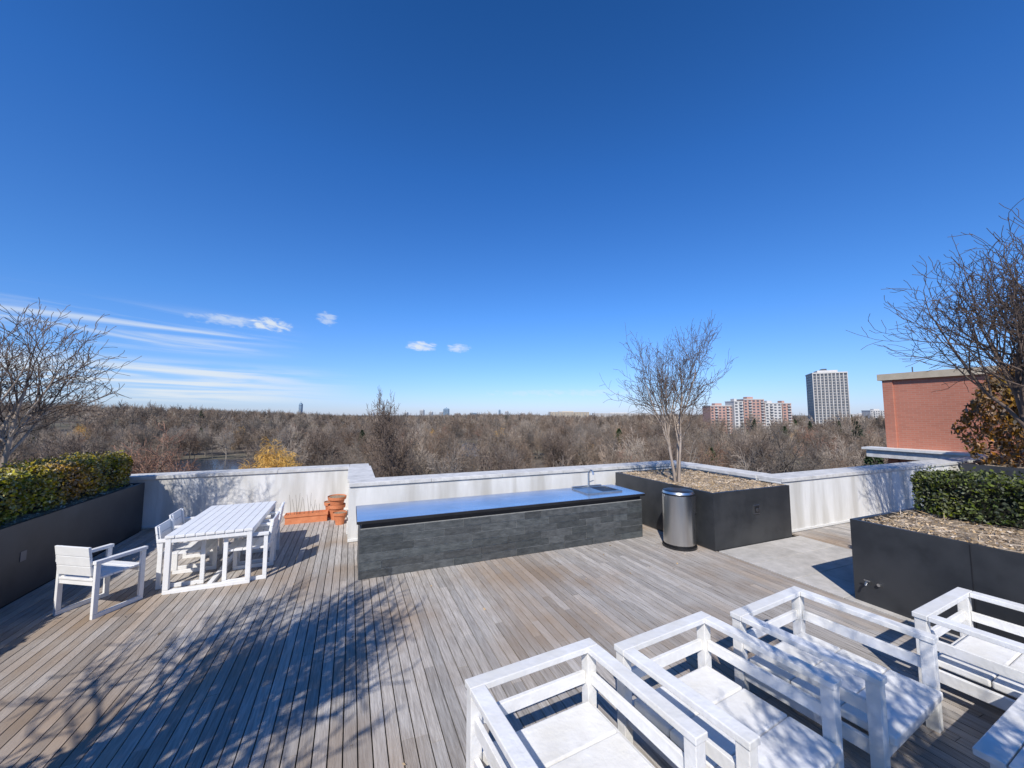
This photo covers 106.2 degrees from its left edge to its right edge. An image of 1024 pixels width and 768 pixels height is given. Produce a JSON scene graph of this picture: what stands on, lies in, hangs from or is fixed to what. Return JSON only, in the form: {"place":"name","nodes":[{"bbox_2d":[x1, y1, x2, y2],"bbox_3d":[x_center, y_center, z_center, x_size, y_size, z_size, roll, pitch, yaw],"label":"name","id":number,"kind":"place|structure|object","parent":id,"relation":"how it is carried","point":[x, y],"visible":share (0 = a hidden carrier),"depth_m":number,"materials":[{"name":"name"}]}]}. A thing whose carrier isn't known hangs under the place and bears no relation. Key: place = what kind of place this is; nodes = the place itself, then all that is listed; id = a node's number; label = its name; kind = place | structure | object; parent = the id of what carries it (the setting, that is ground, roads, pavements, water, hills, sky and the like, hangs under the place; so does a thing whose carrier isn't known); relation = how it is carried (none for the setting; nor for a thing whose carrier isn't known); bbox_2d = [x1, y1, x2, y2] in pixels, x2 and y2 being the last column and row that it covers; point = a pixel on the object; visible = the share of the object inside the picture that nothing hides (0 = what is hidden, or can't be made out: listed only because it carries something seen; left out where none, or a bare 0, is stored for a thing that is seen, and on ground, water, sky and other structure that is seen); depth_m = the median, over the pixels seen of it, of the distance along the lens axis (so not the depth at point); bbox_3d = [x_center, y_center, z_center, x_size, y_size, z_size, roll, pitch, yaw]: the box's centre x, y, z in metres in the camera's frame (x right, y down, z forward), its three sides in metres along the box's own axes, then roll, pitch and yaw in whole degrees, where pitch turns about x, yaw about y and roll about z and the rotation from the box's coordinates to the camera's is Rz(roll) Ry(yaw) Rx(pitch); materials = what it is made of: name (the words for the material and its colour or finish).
{"place":"outdoors","nodes":[
{"label":"outdoors","id":0,"kind":"place"},
{"bbox_2d":[146,458,297,472],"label":"lake","id":1,"kind":"structure","parent":0,"point":[217,464],"depth_m":174.45,"materials":[{"name":"liquid"}]},
{"bbox_2d":[328,503,345,519],"bbox_3d":[-3.892,2.828,8.526,0.367,0.320,0.367,2,-5,-23],"label":"terracotta pot","id":2,"kind":"object","parent":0,"point":[332,509],"visible":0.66,"depth_m":8.40,"materials":[{"name":"ceramic"}]},
{"bbox_2d":[328,494,346,505],"bbox_3d":[-3.888,2.629,8.539,0.389,0.280,0.389,3,-4,-22],"label":"terracotta pot","id":3,"kind":"object","parent":2,"relation":"on","point":[336,499],"visible":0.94,"depth_m":8.45,"materials":[{"name":"ceramic"}]},
{"bbox_2d":[0,517,795,767],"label":"apartment building","id":4,"kind":"structure","parent":0,"point":[333,668],"depth_m":3.49,"materials":[{"name":"grey"}]},
{"bbox_2d":[0,482,144,607],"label":"planter box","id":5,"kind":"object","parent":4,"relation":"on","point":[30,541],"visible":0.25,"depth_m":5.48,"materials":[{"name":"metal"}]},
{"bbox_2d":[0,450,133,525],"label":"clipped hedge","id":6,"kind":"object","parent":5,"relation":"in","point":[46,484],"visible":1,"depth_m":5.77,"materials":[{"name":"green plant"}]},
{"bbox_2d":[0,297,140,472],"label":"bare crape myrtle tree","id":7,"kind":"object","parent":5,"relation":"in","point":[11,436],"visible":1,"depth_m":5.70,"materials":[{"name":"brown plant"}]},
{"bbox_2d":[123,463,368,531],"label":"parapet wall","id":8,"kind":"structure","parent":4,"relation":"on","point":[190,493],"depth_m":8.46,"materials":[{"name":"white paint"}]},
{"bbox_2d":[346,466,374,534],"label":"parapet wall","id":9,"kind":"structure","parent":4,"relation":"on","point":[357,472],"depth_m":8.32,"materials":[{"name":"white paint"}]},
{"bbox_2d":[0,514,1017,767],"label":"wooden deck","id":10,"kind":"structure","parent":4,"relation":"on","point":[124,686],"depth_m":3.76,"materials":[{"name":"grey wood"}]},
{"bbox_2d":[52,543,147,619],"bbox_3d":[-4.956,2.273,4.626,0.584,0.805,0.591,-1,-5,9],"label":"garden armchair","id":11,"kind":"object","parent":10,"relation":"on","point":[74,565],"visible":1,"depth_m":4.43,"materials":[{"name":"white paint"}]},
{"bbox_2d":[155,518,217,589],"bbox_3d":[-4.596,2.339,5.446,0.591,0.805,0.584,2,-5,-23],"label":"garden armchair","id":12,"kind":"object","parent":10,"relation":"on","point":[203,547],"visible":0.78,"depth_m":5.30,"materials":[{"name":"white paint"}]},
{"bbox_2d":[169,508,222,570],"bbox_3d":[-4.961,2.388,6.060,0.591,0.805,0.584,2,-5,-25],"label":"garden armchair","id":13,"kind":"object","parent":10,"relation":"on","point":[178,517],"visible":0.23,"depth_m":6.00,"materials":[{"name":"white paint"}]},
{"bbox_2d":[162,501,275,594],"bbox_3d":[-4.386,2.414,5.952,0.962,0.735,1.820,2,-5,-23],"label":"dining table","id":14,"kind":"object","parent":10,"relation":"on","point":[224,521],"visible":0.91,"depth_m":5.32,"materials":[{"name":"white paint"}]},
{"bbox_2d":[222,511,279,581],"bbox_3d":[-3.790,2.353,5.618,0.591,0.805,0.584,2,-5,-23],"label":"garden armchair","id":15,"kind":"object","parent":10,"relation":"on","point":[265,543],"visible":0.92,"depth_m":5.49,"materials":[{"name":"white paint"}]},
{"bbox_2d":[237,502,284,565],"bbox_3d":[-4.086,2.405,6.275,0.591,0.805,0.584,2,-5,-26],"label":"garden armchair","id":16,"kind":"object","parent":10,"relation":"on","point":[266,528],"visible":0.45,"depth_m":6.25,"materials":[{"name":"white paint"}]},
{"bbox_2d":[284,495,328,524],"bbox_3d":[-4.431,2.667,8.325,0.830,0.610,0.250,2,-5,-23],"label":"terracotta trough","id":17,"kind":"object","parent":10,"relation":"on","point":[308,516],"visible":1,"depth_m":8.25,"materials":[{"name":"ceramic"}]},
{"bbox_2d":[324,500,329,517],"bbox_3d":[-4.106,2.835,8.729,0.302,0.340,0.302,2,-5,-23],"label":"terracotta pot","id":18,"kind":"object","parent":10,"relation":"on","point":[327,502],"visible":0.3,"depth_m":8.63,"materials":[{"name":"ceramic"}]},
{"bbox_2d":[333,510,346,524],"bbox_3d":[-3.637,2.831,8.121,0.281,0.250,0.281,2,-5,-23],"label":"terracotta pot","id":19,"kind":"object","parent":10,"relation":"on","point":[339,516],"visible":1,"depth_m":8.04,"materials":[{"name":"ceramic"}]},
{"bbox_2d":[356,470,644,579],"bbox_3d":[-0.012,2.255,6.798,5.096,1.188,1.026,2,-5,-23],"label":"outdoor kitchen counter","id":20,"kind":"object","parent":10,"relation":"on","point":[402,537],"visible":1,"depth_m":6.24,"materials":[{"name":"grey stone"}]},
{"bbox_2d":[465,638,707,767],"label":"lounge armchair","id":21,"kind":"object","parent":10,"relation":"on","point":[586,733],"visible":1,"depth_m":2.33,"materials":[{"name":"white paint"}]},
{"bbox_2d":[662,487,697,551],"bbox_3d":[2.957,2.360,6.806,0.589,0.980,0.570,2,-5,-23],"label":"litter bin","id":22,"kind":"object","parent":10,"relation":"on","point":[679,513],"visible":1,"depth_m":6.59,"materials":[{"name":"metal"}]},
{"bbox_2d":[615,468,791,550],"bbox_3d":[3.854,2.420,8.117,2.070,1.069,2.690,2,-5,-23],"label":"planter box","id":23,"kind":"object","parent":10,"relation":"on","point":[733,512],"visible":0.86,"depth_m":7.06,"materials":[{"name":"metal"}]},
{"bbox_2d":[601,312,733,481],"bbox_3d":[3.225,0.312,7.738,2.464,3.504,2.117,2,-5,-23],"label":"bare crape myrtle tree","id":24,"kind":"object","parent":23,"relation":"in","point":[671,388],"visible":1,"depth_m":7.81,"materials":[{"name":"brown plant"}]},
{"bbox_2d":[614,611,843,767],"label":"lounge armchair","id":25,"kind":"object","parent":10,"relation":"on","point":[744,728],"visible":0.86,"depth_m":2.51,"materials":[{"name":"white paint"}]},
{"bbox_2d":[730,586,943,767],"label":"lounge armchair","id":26,"kind":"object","parent":10,"relation":"on","point":[891,712],"visible":0.81,"depth_m":2.85,"materials":[{"name":"white paint"}]},
{"bbox_2d":[912,587,1023,710],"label":"lounge armchair","id":27,"kind":"object","parent":10,"relation":"on","point":[988,659],"visible":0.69,"depth_m":3.09,"materials":[{"name":"white paint"}]},
{"bbox_2d":[972,692,1023,767],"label":"coffee table","id":28,"kind":"object","parent":10,"relation":"on","point":[999,743],"visible":1,"depth_m":2.24,"materials":[{"name":"white paint"}]},
{"bbox_2d":[347,460,682,542],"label":"parapet wall","id":29,"kind":"structure","parent":4,"relation":"on","point":[371,491],"depth_m":7.97,"materials":[{"name":"white paint"}]},
{"bbox_2d":[674,462,768,479],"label":"parapet wall","id":30,"kind":"structure","parent":4,"relation":"on","point":[747,474],"depth_m":8.81,"materials":[{"name":"white paint"}]},
{"bbox_2d":[792,523,851,549],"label":"wooden deck","id":31,"kind":"structure","parent":4,"relation":"on","point":[839,535],"depth_m":7.41,"materials":[{"name":"brown wood"}]},
{"bbox_2d":[962,459,1023,483],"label":"planter box","id":32,"kind":"object","parent":31,"relation":"on","point":[987,467],"visible":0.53,"depth_m":9.50,"materials":[{"name":"concrete"}]},
{"bbox_2d":[951,353,1023,467],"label":"thuja shrub","id":33,"kind":"object","parent":32,"relation":"in","point":[982,400],"visible":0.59,"depth_m":9.79,"materials":[{"name":"brown plant"}]},
{"bbox_2d":[983,393,1023,460],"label":"thuja shrub","id":34,"kind":"object","parent":32,"relation":"in","point":[1003,419],"visible":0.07,"depth_m":10.60,"materials":[{"name":"brown plant"}]},
{"bbox_2d":[719,536,959,639],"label":"concrete paving","id":35,"kind":"structure","parent":4,"relation":"on","point":[824,566],"depth_m":6.00,"materials":[{"name":"white concrete"}]},
{"bbox_2d":[757,455,1006,532],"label":"parapet wall","id":36,"kind":"structure","parent":4,"relation":"on","point":[826,497],"depth_m":8.39,"materials":[{"name":"white paint"}]},
{"bbox_2d":[850,506,1023,643],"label":"planter box","id":37,"kind":"object","parent":4,"relation":"on","point":[907,562],"visible":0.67,"depth_m":4.30,"materials":[{"name":"metal"}]},
{"bbox_2d":[910,465,1023,527],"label":"clipped hedge","id":38,"kind":"object","parent":37,"relation":"in","point":[974,497],"visible":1,"depth_m":4.80,"materials":[{"name":"green plant"}]},
{"bbox_2d":[3,415,875,474],"bbox_3d":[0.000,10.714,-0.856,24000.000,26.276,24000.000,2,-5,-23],"label":"ground","id":39,"kind":"structure","parent":0,"point":[231,454],"depth_m":255.53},
{"bbox_2d":[34,431,108,459],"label":"bare oak tree","id":40,"kind":"object","parent":39,"relation":"on","point":[70,448],"visible":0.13,"depth_m":74.65,"materials":[{"name":"brown plant"}]},
{"bbox_2d":[109,422,200,473],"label":"russet bare tree","id":41,"kind":"object","parent":39,"relation":"on","point":[154,469],"visible":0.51,"depth_m":82.77,"materials":[{"name":"brown plant"}]},
{"bbox_2d":[237,437,299,468],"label":"golden willow tree","id":42,"kind":"object","parent":39,"relation":"on","point":[273,461],"visible":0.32,"depth_m":92.88,"materials":[{"name":"yellow plant"}]},
{"bbox_2d":[305,426,346,464],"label":"bare oak tree","id":43,"kind":"object","parent":39,"relation":"on","point":[315,443],"visible":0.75,"depth_m":116.91,"materials":[{"name":"brown plant"}]},
{"bbox_2d":[365,389,419,477],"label":"bare oak tree","id":44,"kind":"object","parent":39,"relation":"on","point":[383,432],"visible":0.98,"depth_m":78.28,"materials":[{"name":"plant"}]},
{"bbox_2d":[299,403,561,415],"bbox_3d":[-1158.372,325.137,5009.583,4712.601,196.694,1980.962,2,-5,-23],"label":"city skyline","id":45,"kind":"structure","parent":39,"relation":"on","point":[444,411],"depth_m":4986.41},
{"bbox_2d":[0,400,887,477],"bbox_3d":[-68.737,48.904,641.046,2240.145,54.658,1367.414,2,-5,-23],"label":"bare woodland","id":46,"kind":"object","parent":39,"relation":"on","point":[707,442],"visible":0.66,"depth_m":200.13,"materials":[{"name":"brown plant"}]},
{"bbox_2d":[426,434,479,473],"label":"bare ash tree","id":47,"kind":"object","parent":39,"relation":"on","point":[464,467],"visible":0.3,"depth_m":74.79,"materials":[{"name":"brown plant"}]},
{"bbox_2d":[474,442,530,470],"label":"bare oak tree","id":48,"kind":"object","parent":39,"relation":"on","point":[500,465],"visible":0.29,"depth_m":72.83,"materials":[{"name":"brown plant"}]},
{"bbox_2d":[539,430,579,466],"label":"bare oak tree","id":49,"kind":"object","parent":39,"relation":"on","point":[557,446],"visible":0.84,"depth_m":107.16,"materials":[{"name":"brown plant"}]},
{"bbox_2d":[550,411,588,416],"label":"office building","id":50,"kind":"structure","parent":39,"relation":"on","point":[571,413],"depth_m":1495.46,"materials":[{"name":"concrete"}]},
{"bbox_2d":[585,429,637,464],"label":"bare ash tree","id":51,"kind":"object","parent":39,"relation":"on","point":[608,456],"visible":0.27,"depth_m":83.09,"materials":[{"name":"brown plant"}]},
{"bbox_2d":[592,413,650,416],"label":"office building","id":52,"kind":"structure","parent":39,"relation":"on","point":[607,414],"depth_m":1495.31,"materials":[{"name":"concrete"}]},
{"bbox_2d":[626,443,652,462],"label":"bare ash tree","id":53,"kind":"object","parent":39,"relation":"on","point":[641,460],"visible":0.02,"depth_m":70.85,"materials":[{"name":"brown plant"}]},
{"bbox_2d":[637,438,720,465],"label":"bare oak tree","id":54,"kind":"object","parent":39,"relation":"on","point":[666,455],"visible":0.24,"depth_m":79.89,"materials":[{"name":"brown plant"}]},
{"bbox_2d":[702,403,732,433],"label":"brick apartment block","id":55,"kind":"structure","parent":39,"relation":"on","point":[721,410],"depth_m":428.86,"materials":[{"name":"brick"}]},
{"bbox_2d":[725,399,743,432],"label":"brick apartment block","id":56,"kind":"structure","parent":39,"relation":"on","point":[737,413],"depth_m":423.96,"materials":[{"name":"concrete"}]},
{"bbox_2d":[737,397,765,432],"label":"brick apartment block","id":57,"kind":"structure","parent":39,"relation":"on","point":[755,405],"depth_m":429.08,"materials":[{"name":"brick"}]},
{"bbox_2d":[726,434,778,471],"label":"bare oak tree","id":58,"kind":"object","parent":39,"relation":"on","point":[748,448],"visible":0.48,"depth_m":94.12,"materials":[{"name":"brown plant"}]},
{"bbox_2d":[764,401,781,432],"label":"brick apartment block","id":59,"kind":"structure","parent":39,"relation":"on","point":[774,409],"depth_m":433.79,"materials":[{"name":"brick"}]},
{"bbox_2d":[778,401,792,426],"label":"brick apartment block","id":60,"kind":"structure","parent":39,"relation":"on","point":[786,411],"depth_m":438.84,"materials":[{"name":"brick"}]},
{"bbox_2d":[805,369,850,431],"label":"apartment tower","id":61,"kind":"structure","parent":39,"relation":"on","point":[828,393],"depth_m":444.70,"materials":[{"name":"concrete"}]},
{"bbox_2d":[463,442,478,455],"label":"trees","id":62,"kind":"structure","parent":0,"point":[473,445],"depth_m":274.28,"materials":[{"name":"plant"}]},
{"bbox_2d":[0,0,1023,414],"label":"sky","id":63,"kind":"structure","parent":0,"point":[460,206],"materials":[{"name":"blue"}]},
{"bbox_2d":[861,409,884,418],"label":"office building","id":64,"kind":"structure","parent":0,"point":[874,413],"depth_m":698.10,"materials":[{"name":"concrete"}]},
{"bbox_2d":[861,363,1020,463],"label":"red brick building","id":65,"kind":"structure","parent":0,"point":[921,417],"depth_m":13.73,"materials":[{"name":"brick"}]},
{"bbox_3d":[8.328,2.190,5.198,2.124,1.063,2.712,2,-5,-23],"label":"planter box","id":66,"kind":"object","parent":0,"visible":0},
{"bbox_2d":[846,198,1023,429],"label":"bare crape myrtle tree","id":67,"kind":"object","parent":66,"relation":"in","point":[1011,302],"visible":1,"depth_m":6.28,"materials":[{"name":"brown plant"}]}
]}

